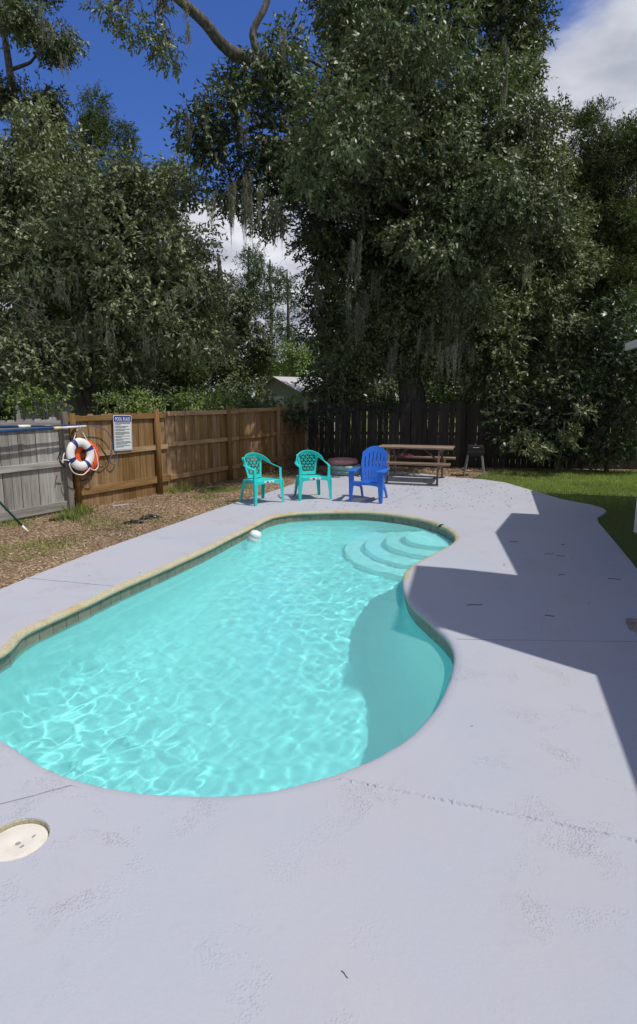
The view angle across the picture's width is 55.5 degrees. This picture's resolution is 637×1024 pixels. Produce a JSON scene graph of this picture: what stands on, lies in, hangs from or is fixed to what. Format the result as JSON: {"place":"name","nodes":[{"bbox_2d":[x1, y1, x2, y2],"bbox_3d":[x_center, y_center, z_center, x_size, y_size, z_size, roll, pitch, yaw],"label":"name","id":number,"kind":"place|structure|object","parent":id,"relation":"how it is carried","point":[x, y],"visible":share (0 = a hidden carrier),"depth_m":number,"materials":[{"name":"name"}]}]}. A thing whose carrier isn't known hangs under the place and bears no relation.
{"place":"outdoors","nodes":[
{"label":"outdoors","id":0,"kind":"place"},
{"bbox_2d":[255,376,334,436],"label":"garden shed","id":1,"kind":"structure","parent":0,"point":[282,387],"depth_m":25.70,"materials":[{"name":"grey"}]},
{"bbox_2d":[268,396,283,406],"bbox_3d":[-1.812,-4.073,26.051,0.900,1.800,0.030,9,14,37],"label":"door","id":2,"kind":"structure","parent":1,"relation":"in","point":[277,397],"depth_m":25.79,"materials":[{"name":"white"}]},
{"bbox_2d":[1,411,620,465],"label":"neighbour lawn","id":3,"kind":"structure","parent":0,"point":[388,435],"depth_m":33.41,"materials":[{"name":"plant"}]},
{"bbox_2d":[2,375,70,459],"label":"outbuilding","id":4,"kind":"structure","parent":3,"relation":"on","point":[33,417],"depth_m":17.59,"materials":[{"name":"grey"}]},
{"bbox_2d":[42,394,70,458],"bbox_3d":[-7.616,-2.503,17.757,0.800,1.900,0.040,-2,11,-12],"label":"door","id":5,"kind":"structure","parent":4,"relation":"in","point":[67,410],"depth_m":17.65,"materials":[{"name":"grey"}]},
{"bbox_2d":[6,85,77,328],"bbox_3d":[-9.131,-8.563,21.233,3.625,12.603,4.098,0,11,0],"label":"cedar tree","id":6,"kind":"object","parent":3,"relation":"on","point":[49,316],"depth_m":20.88,"materials":[{"name":"green plant"}]},
{"bbox_2d":[36,80,120,369],"bbox_3d":[-7.695,-8.225,20.246,2.983,12.313,4.212,0,11,0],"label":"cedar tree","id":7,"kind":"object","parent":3,"relation":"on","point":[98,123],"visible":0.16,"depth_m":19.48,"materials":[{"name":"green plant"}]},
{"bbox_2d":[0,162,210,405],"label":"tree","id":8,"kind":"object","parent":3,"relation":"on","point":[7,315],"visible":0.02,"depth_m":20.38,"materials":[{"name":"green plant"}]},
{"bbox_2d":[96,115,159,412],"bbox_3d":[-6.288,-7.488,19.907,3.138,10.988,3.900,0,11,0],"label":"cedar tree","id":9,"kind":"object","parent":3,"relation":"on","point":[126,133],"visible":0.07,"depth_m":19.78,"materials":[{"name":"green plant"}]},
{"bbox_2d":[136,157,213,424],"bbox_3d":[-5.094,-7.281,21.012,3.231,10.158,4.318,0,11,0],"label":"cedar tree","id":10,"kind":"object","parent":3,"relation":"on","point":[196,375],"visible":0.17,"depth_m":20.50,"materials":[{"name":"green plant"}]},
{"bbox_2d":[160,254,285,400],"bbox_3d":[-4.144,-6.424,23.901,5.587,7.392,4.043,-7,13,-33],"label":"tree","id":11,"kind":"object","parent":3,"relation":"on","point":[258,343],"visible":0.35,"depth_m":23.68,"materials":[{"name":"green plant"}]},
{"bbox_2d":[226,241,268,395],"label":"pine tree","id":12,"kind":"object","parent":3,"relation":"on","point":[245,277],"visible":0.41,"depth_m":43.71,"materials":[{"name":"green plant"}]},
{"bbox_2d":[224,389,315,408],"bbox_3d":[-1.495,-2.723,18.564,2.846,2.130,1.349,3,12,16],"label":"shrub","id":13,"kind":"object","parent":3,"relation":"on","point":[248,398],"visible":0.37,"depth_m":18.46,"materials":[{"name":"green plant"}]},
{"bbox_2d":[244,256,296,376],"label":"pine tree","id":14,"kind":"object","parent":3,"relation":"on","point":[269,293],"visible":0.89,"depth_m":41.86,"materials":[{"name":"green plant"}]},
{"bbox_2d":[0,301,549,403],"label":"woods","id":15,"kind":"object","parent":3,"relation":"on","point":[281,374],"visible":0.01,"depth_m":46.70,"materials":[{"name":"green plant"}]},
{"bbox_2d":[0,365,554,424],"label":"undergrowth","id":16,"kind":"object","parent":3,"relation":"on","point":[385,388],"visible":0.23,"depth_m":20.69,"materials":[{"name":"green plant"}]},
{"bbox_2d":[273,271,306,376],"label":"pine tree","id":17,"kind":"object","parent":3,"relation":"on","point":[290,332],"visible":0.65,"depth_m":44.86,"materials":[{"name":"green plant"}]},
{"bbox_2d":[261,337,319,377],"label":"tree","id":18,"kind":"object","parent":3,"relation":"on","point":[295,362],"visible":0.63,"depth_m":32.55,"materials":[{"name":"green plant"}]},
{"bbox_2d":[334,381,367,453],"bbox_3d":[0.856,-3.013,19.248,1.261,2.436,1.166,-7,13,-34],"label":"shrub","id":19,"kind":"object","parent":3,"relation":"on","point":[352,401],"visible":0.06,"depth_m":19.14,"materials":[{"name":"green plant"}]},
{"bbox_2d":[159,0,577,461],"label":"oak tree","id":20,"kind":"object","parent":3,"relation":"on","point":[397,89],"visible":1,"depth_m":12.98,"materials":[{"name":"green plant"}]},
{"bbox_2d":[425,390,458,451],"bbox_3d":[3.688,-2.610,18.124,1.624,2.076,0.873,0,11,0],"label":"shrub","id":21,"kind":"object","parent":3,"relation":"on","point":[439,397],"visible":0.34,"depth_m":18.00,"materials":[{"name":"green plant"}]},
{"bbox_2d":[308,162,619,423],"bbox_3d":[6.436,-7.787,22.443,13.897,10.618,5.986,0,11,0],"label":"tree","id":22,"kind":"object","parent":3,"relation":"on","point":[533,343],"visible":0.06,"depth_m":21.73,"materials":[{"name":"green plant"}]},
{"bbox_2d":[444,86,615,463],"bbox_3d":[5.285,-6.289,16.190,4.668,10.060,4.636,0,11,0],"label":"oak tree","id":23,"kind":"object","parent":3,"relation":"on","point":[486,349],"visible":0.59,"depth_m":15.42,"materials":[{"name":"green plant"}]},
{"bbox_2d":[551,106,599,452],"bbox_3d":[8.497,-7.668,20.113,2.788,11.260,3.945,0,11,0],"label":"cedar tree","id":24,"kind":"object","parent":3,"relation":"on","point":[570,139],"visible":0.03,"depth_m":19.65,"materials":[{"name":"green plant"}]},
{"bbox_2d":[531,93,636,405],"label":"cedar tree","id":25,"kind":"object","parent":3,"relation":"on","point":[597,168],"visible":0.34,"depth_m":18.32,"materials":[{"name":"green plant"}]},
{"bbox_2d":[573,108,636,438],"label":"cedar tree","id":26,"kind":"object","parent":3,"relation":"on","point":[628,211],"visible":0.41,"depth_m":18.05,"materials":[{"name":"green plant"}]},
{"bbox_2d":[0,465,634,588],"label":"dirt path","id":27,"kind":"structure","parent":0,"point":[80,554],"depth_m":9.30,"materials":[{"name":"brown soil"}]},
{"bbox_2d":[0,412,74,523],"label":"wooden fence","id":28,"kind":"object","parent":27,"relation":"on","point":[24,492],"visible":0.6,"depth_m":9.56,"materials":[{"name":"grey wood"}]},
{"bbox_2d":[0,501,28,532],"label":"pool pole","id":29,"kind":"object","parent":28,"relation":"attached to","point":[14,517],"visible":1,"depth_m":8.30,"materials":[{"name":"green metal"}]},
{"bbox_2d":[0,425,86,432],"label":"pool pole","id":30,"kind":"object","parent":28,"relation":"attached to","point":[37,429],"visible":1,"depth_m":9.39,"materials":[{"name":"metal"}]},
{"bbox_2d":[49,515,76,519],"bbox_3d":[-4.010,0.082,9.521,0.444,0.045,0.255,-4,12,-20],"label":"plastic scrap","id":31,"kind":"object","parent":27,"relation":"on","point":[61,517],"visible":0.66,"depth_m":9.51,"materials":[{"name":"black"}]},
{"bbox_2d":[112,504,128,506],"bbox_3d":[-3.478,-0.117,10.632,0.300,0.025,0.060,-9,14,-39],"label":"wood offcut","id":32,"kind":"object","parent":27,"relation":"on","point":[119,505],"visible":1,"depth_m":10.60,"materials":[{"name":"beige wood"}]},
{"bbox_2d":[123,520,143,522],"bbox_3d":[-2.828,0.140,9.219,0.334,0.046,0.160,-2,11,-11],"label":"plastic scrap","id":33,"kind":"object","parent":27,"relation":"on","point":[135,521],"visible":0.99,"depth_m":9.21,"materials":[{"name":"black plastic"}]},
{"bbox_2d":[140,514,162,519],"bbox_3d":[-2.657,0.068,9.589,0.375,0.044,0.219,-6,13,-28],"label":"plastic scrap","id":34,"kind":"object","parent":27,"relation":"on","point":[149,516],"visible":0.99,"depth_m":9.60,"materials":[{"name":"black plastic"}]},
{"bbox_2d":[0,464,319,568],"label":"grass tufts","id":35,"kind":"object","parent":27,"relation":"on","point":[83,509],"visible":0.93,"depth_m":9.35,"materials":[{"name":"green plant"}]},
{"bbox_2d":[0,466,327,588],"bbox_3d":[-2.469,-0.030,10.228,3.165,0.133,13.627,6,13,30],"label":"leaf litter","id":36,"kind":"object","parent":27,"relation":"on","point":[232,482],"visible":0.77,"depth_m":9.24,"materials":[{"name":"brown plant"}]},
{"bbox_2d":[68,403,307,508],"bbox_3d":[-2.212,-1.436,13.341,0.126,1.801,7.645,6,13,29],"label":"wooden fence","id":37,"kind":"object","parent":27,"relation":"on","point":[208,446],"visible":0.8,"depth_m":12.37,"materials":[{"name":"brown wood"}]},
{"bbox_2d":[0,424,86,427],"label":"pool pole","id":38,"kind":"object","parent":37,"relation":"attached to","point":[18,426],"visible":1,"depth_m":9.30,"materials":[{"name":"metal"}]},
{"bbox_2d":[62,428,98,474],"bbox_3d":[-3.993,-1.016,10.045,0.104,0.823,0.704,0,9,30],"label":"life ring","id":39,"kind":"object","parent":38,"relation":"hanging from","point":[74,444],"visible":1,"depth_m":10.04,"materials":[{"name":"white plastic"}]},
{"bbox_2d":[87,425,116,464],"bbox_3d":[-3.766,-1.164,10.550,0.039,0.730,0.688,5,12,24],"label":"hose","id":40,"kind":"object","parent":38,"relation":"hanging from","point":[111,442],"visible":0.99,"depth_m":10.74,"materials":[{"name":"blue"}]},
{"bbox_2d":[58,446,96,480],"bbox_3d":[-4.048,-0.832,10.207,0.028,0.641,0.761,6,13,29],"label":"cable","id":41,"kind":"object","parent":37,"relation":"hanging from","point":[64,466],"visible":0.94,"depth_m":9.93,"materials":[{"name":"black rubber"}]},
{"bbox_2d":[75,440,98,471],"bbox_3d":[-3.953,-0.952,10.289,0.085,0.544,0.544,3,11,30],"label":"life ring","id":42,"kind":"object","parent":37,"relation":"hanging from","point":[78,450],"visible":0.34,"depth_m":10.35,"materials":[{"name":"orange plastic"}]},
{"bbox_2d":[113,415,131,450],"bbox_3d":[-3.537,-1.433,10.952,0.007,0.635,0.425,6,11,29],"label":"rules sign","id":43,"kind":"object","parent":37,"relation":"attached to","point":[122,426],"visible":1,"depth_m":10.94,"materials":[{"name":"white plastic"}]},
{"bbox_2d":[237,398,334,468],"bbox_3d":[-0.878,-2.014,15.673,2.606,1.847,1.212,-5,12,-24],"label":"fence vine","id":44,"kind":"object","parent":37,"relation":"attached to","point":[303,417],"visible":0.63,"depth_m":15.63,"materials":[{"name":"green plant"}]},
{"bbox_2d":[308,402,636,469],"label":"wooden fence","id":45,"kind":"object","parent":27,"relation":"on","point":[432,434],"visible":0.45,"depth_m":16.22,"materials":[{"name":"black wood"}]},
{"bbox_2d":[333,393,399,457],"bbox_3d":[1.253,-2.241,16.475,1.897,1.986,0.795,3,11,15],"label":"fence vine","id":46,"kind":"object","parent":45,"relation":"attached to","point":[389,401],"visible":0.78,"depth_m":16.23,"materials":[{"name":"green plant"}]},
{"bbox_2d":[317,466,636,479],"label":"back litter","id":47,"kind":"object","parent":27,"relation":"on","point":[435,470],"visible":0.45,"depth_m":15.29,"materials":[{"name":"brown plant"}]},
{"bbox_2d":[0,471,636,1023],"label":"pool deck","id":48,"kind":"structure","parent":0,"point":[468,855],"depth_m":2.58,"materials":[{"name":"purple paint"}]},
{"bbox_2d":[0,819,49,861],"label":"skimmer lid","id":49,"kind":"object","parent":48,"relation":"on","point":[21,838],"visible":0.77,"depth_m":2.67,"materials":[{"name":"beige plastic"}]},
{"bbox_2d":[0,510,462,800],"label":"swimming pool","id":50,"kind":"structure","parent":48,"relation":"in","point":[19,641],"depth_m":5.43,"materials":[{"name":"purple paint"}]},
{"bbox_2d":[0,520,453,796],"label":"water","id":51,"kind":"structure","parent":50,"relation":"in","point":[280,656],"depth_m":4.52,"materials":[{"name":"teal liquid"}]},
{"bbox_2d":[247,530,260,541],"bbox_3d":[-0.918,0.418,8.646,0.204,0.326,0.198,-3,12,-17],"label":"chlorine floater","id":52,"kind":"object","parent":51,"relation":"on","point":[254,536],"visible":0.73,"depth_m":8.56,"materials":[{"name":"white plastic"}]},
{"bbox_2d":[240,452,283,505],"bbox_3d":[-1.036,-0.604,10.747,0.630,0.870,0.586,-9,14,-39],"label":"plastic armchair","id":53,"kind":"object","parent":48,"relation":"on","point":[256,481],"visible":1,"depth_m":10.76,"materials":[{"name":"teal plastic"}]},
{"bbox_2d":[294,450,331,500],"bbox_3d":[-0.137,-0.691,11.188,0.630,0.870,0.586,-3,12,-17],"label":"plastic armchair","id":54,"kind":"object","parent":48,"relation":"on","point":[301,477],"visible":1,"depth_m":11.26,"materials":[{"name":"teal plastic"}]},
{"bbox_2d":[330,464,361,475],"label":"wading pool","id":55,"kind":"structure","parent":48,"relation":"on","point":[338,470],"depth_m":14.23,"materials":[{"name":"teal plastic"}]},
{"bbox_2d":[327,457,357,465],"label":"wading pool","id":56,"kind":"structure","parent":55,"relation":"on","point":[342,461],"depth_m":14.30,"materials":[{"name":"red plastic"}]},
{"bbox_2d":[347,446,389,503],"bbox_3d":[0.944,-0.685,10.964,0.710,0.967,0.756,4,12,19],"label":"adirondack chair","id":57,"kind":"object","parent":48,"relation":"on","point":[376,469],"visible":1,"depth_m":11.11,"materials":[{"name":"blue plastic"}]},
{"bbox_2d":[372,444,455,484],"bbox_3d":[2.160,-1.077,13.463,1.643,0.779,1.628,3,12,17],"label":"picnic table","id":58,"kind":"object","parent":48,"relation":"on","point":[441,449],"visible":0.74,"depth_m":13.24,"materials":[{"name":"brown wood"}]},
{"bbox_2d":[396,453,413,456],"bbox_3d":[2.024,-1.345,14.178,0.440,0.064,0.200,3,12,17],"label":"towel","id":59,"kind":"object","parent":58,"relation":"on","point":[406,454],"visible":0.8,"depth_m":14.11,"materials":[{"name":"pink fabric"}]},
{"bbox_2d":[626,618,636,632],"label":"edging stone","id":60,"kind":"object","parent":48,"relation":"in","point":[632,624],"visible":0.87,"depth_m":5.00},
{"bbox_2d":[0,397,636,567],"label":"ground","id":61,"kind":"structure","parent":0,"point":[618,527],"depth_m":8.87,"materials":[{"name":"green plant"}]},
{"bbox_2d":[1,380,77,459],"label":"shrub","id":62,"kind":"object","parent":61,"relation":"on","point":[26,403],"visible":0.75,"depth_m":11.24,"materials":[{"name":"green plant"}]},
{"bbox_2d":[0,0,91,379],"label":"oak tree","id":63,"kind":"object","parent":61,"relation":"on","point":[19,20],"visible":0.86,"depth_m":17.60,"materials":[{"name":"green plant"}]},
{"bbox_2d":[0,89,244,415],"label":"oak tree","id":64,"kind":"object","parent":61,"relation":"on","point":[81,214],"visible":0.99,"depth_m":12.90,"materials":[{"name":"green plant"}]},
{"bbox_2d":[87,385,167,429],"bbox_3d":[-3.771,-1.487,12.204,1.573,2.144,0.906,-8,14,-36],"label":"shrub","id":65,"kind":"object","parent":61,"relation":"on","point":[144,401],"visible":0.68,"depth_m":11.98,"materials":[{"name":"green plant"}]},
{"bbox_2d":[78,0,188,84],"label":"oak tree","id":66,"kind":"object","parent":61,"relation":"on","point":[164,47],"visible":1,"depth_m":10.50,"materials":[{"name":"green plant"}]},
{"bbox_2d":[167,384,237,418],"bbox_3d":[-2.630,-1.901,14.188,1.150,2.196,2.186,3,11,15],"label":"shrub","id":67,"kind":"object","parent":61,"relation":"on","point":[209,403],"visible":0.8,"depth_m":13.46,"materials":[{"name":"green plant"}]},
{"bbox_2d":[625,339,636,350],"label":"brick house","id":68,"kind":"structure","parent":61,"relation":"on","point":[630,345],"depth_m":10.55,"materials":[{"name":"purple paint"}]},
{"bbox_2d":[633,502,636,532],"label":"white post","id":69,"kind":"object","parent":61,"relation":"on","point":[635,526],"visible":1,"depth_m":8.60,"materials":[{"name":"white"}]},
{"bbox_2d":[0,0,636,396],"label":"sky","id":70,"kind":"structure","parent":0,"point":[596,44],"materials":[{"name":"blue"}]},
{"bbox_2d":[89,481,574,627],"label":"fallen leaves","id":71,"kind":"object","parent":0,"point":[428,504],"visible":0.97,"depth_m":10.73,"materials":[{"name":"brown plant"}]},
{"bbox_2d":[471,469,636,515],"bbox_3d":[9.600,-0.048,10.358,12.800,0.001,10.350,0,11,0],"label":"lawn","id":72,"kind":"structure","parent":0,"point":[616,507],"depth_m":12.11,"materials":[{"name":"plant"}]},
{"bbox_2d":[462,444,484,476],"bbox_3d":[3.731,-1.238,14.462,0.508,0.776,0.382,2,11,8],"label":"charcoal grill","id":73,"kind":"object","parent":72,"relation":"on","point":[475,450],"visible":0.99,"depth_m":14.32,"materials":[{"name":"black paint"}]},
{"bbox_2d":[508,401,598,473],"bbox_3d":[5.532,-1.750,14.313,2.086,1.872,0.992,2,11,12],"label":"loquat shrub","id":74,"kind":"object","parent":72,"relation":"on","point":[531,445],"visible":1,"depth_m":14.23,"materials":[{"name":"green plant"}]},
{"bbox_2d":[480,278,636,471],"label":"magnolia shrub","id":75,"kind":"object","parent":72,"relation":"on","point":[617,368],"visible":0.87,"depth_m":14.82,"materials":[{"name":"green plant"}]}
]}

